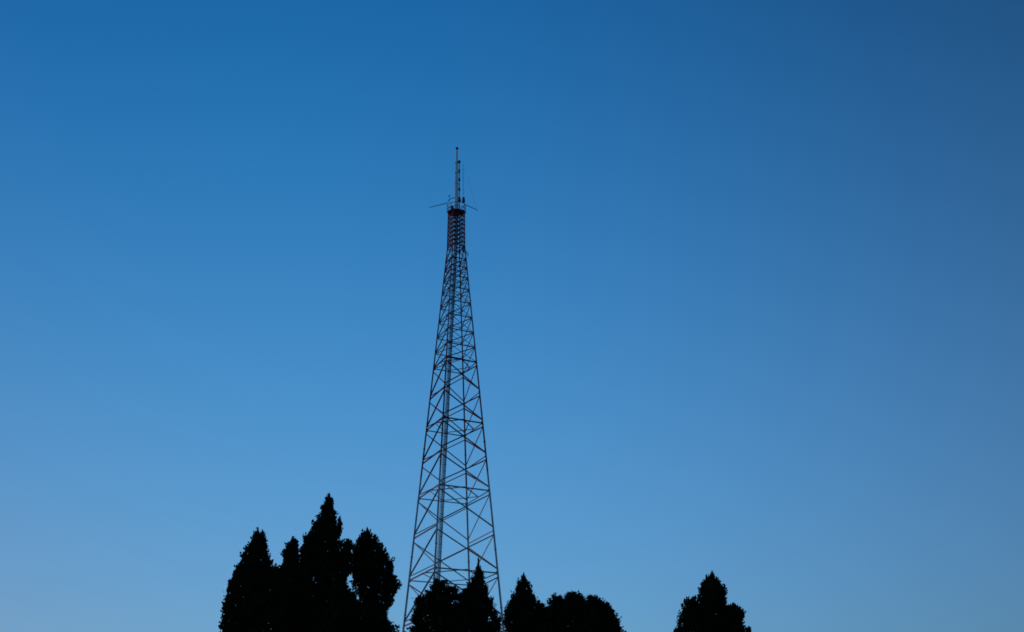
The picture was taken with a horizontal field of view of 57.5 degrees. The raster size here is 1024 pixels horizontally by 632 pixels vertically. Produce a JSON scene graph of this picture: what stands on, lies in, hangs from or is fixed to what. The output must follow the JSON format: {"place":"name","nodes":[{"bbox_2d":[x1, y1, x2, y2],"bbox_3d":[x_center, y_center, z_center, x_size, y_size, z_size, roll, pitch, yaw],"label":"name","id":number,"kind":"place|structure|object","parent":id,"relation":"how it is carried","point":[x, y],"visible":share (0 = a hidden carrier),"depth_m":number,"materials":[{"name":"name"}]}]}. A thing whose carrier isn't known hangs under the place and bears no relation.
{"place":"outdoors","nodes":[
{"label":"outdoors","id":0,"kind":"place"},
{"bbox_2d":[0,0,1023,631],"label":"sky","id":1,"kind":"structure","parent":0,"point":[746,277],"materials":[{"name":"blue"}]},
{"bbox_3d":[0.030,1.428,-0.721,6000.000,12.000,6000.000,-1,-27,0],"label":"ground","id":2,"kind":"structure","parent":0,"visible":0},
{"bbox_2d":[218,527,294,631],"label":"conifer tree","id":3,"kind":"object","parent":2,"relation":"on","point":[256,596],"visible":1,"depth_m":40.27,"materials":[{"name":"green plant"}]},
{"bbox_2d":[274,536,319,631],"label":"conifer tree","id":4,"kind":"object","parent":2,"relation":"on","point":[296,581],"visible":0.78,"depth_m":44.51,"materials":[{"name":"black plant"}]},
{"bbox_2d":[298,493,353,631],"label":"conifer tree","id":5,"kind":"object","parent":2,"relation":"on","point":[328,561],"visible":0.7,"depth_m":47.17,"materials":[{"name":"green plant"}]},
{"bbox_2d":[349,527,401,626],"bbox_3d":[-7.141,17.717,47.102,2.907,14.321,2.649,-1,-27,0],"label":"broad conifer tree","id":6,"kind":"object","parent":2,"relation":"on","point":[375,581],"visible":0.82,"depth_m":48.62,"materials":[{"name":"green plant"}]},
{"bbox_2d":[406,577,467,631],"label":"broadleaf tree","id":7,"kind":"object","parent":2,"relation":"on","point":[438,607],"visible":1,"depth_m":53.46,"materials":[{"name":"green plant"}]},
{"bbox_2d":[402,147,504,631],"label":"lattice tower","id":8,"kind":"structure","parent":2,"relation":"on","point":[459,213],"depth_m":105.60,"materials":[{"name":"metal"}]},
{"bbox_2d":[457,558,502,631],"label":"conifer tree","id":9,"kind":"object","parent":2,"relation":"on","point":[477,604],"visible":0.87,"depth_m":57.43,"materials":[{"name":"black plant"}]},
{"bbox_2d":[502,573,545,631],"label":"conifer tree","id":10,"kind":"object","parent":2,"relation":"on","point":[522,611],"visible":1,"depth_m":55.49,"materials":[{"name":"black plant"}]},
{"bbox_2d":[540,590,601,631],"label":"broadleaf tree","id":11,"kind":"object","parent":2,"relation":"on","point":[572,611],"visible":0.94,"depth_m":58.83,"materials":[{"name":"green plant"}]},
{"bbox_2d":[585,594,626,631],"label":"broadleaf tree","id":12,"kind":"object","parent":2,"relation":"on","point":[609,620],"visible":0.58,"depth_m":60.82,"materials":[{"name":"black plant"}]},
{"bbox_2d":[673,571,751,631],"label":"conifer tree","id":13,"kind":"object","parent":2,"relation":"on","point":[707,609],"visible":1,"depth_m":63.02,"materials":[{"name":"green plant"}]}
]}

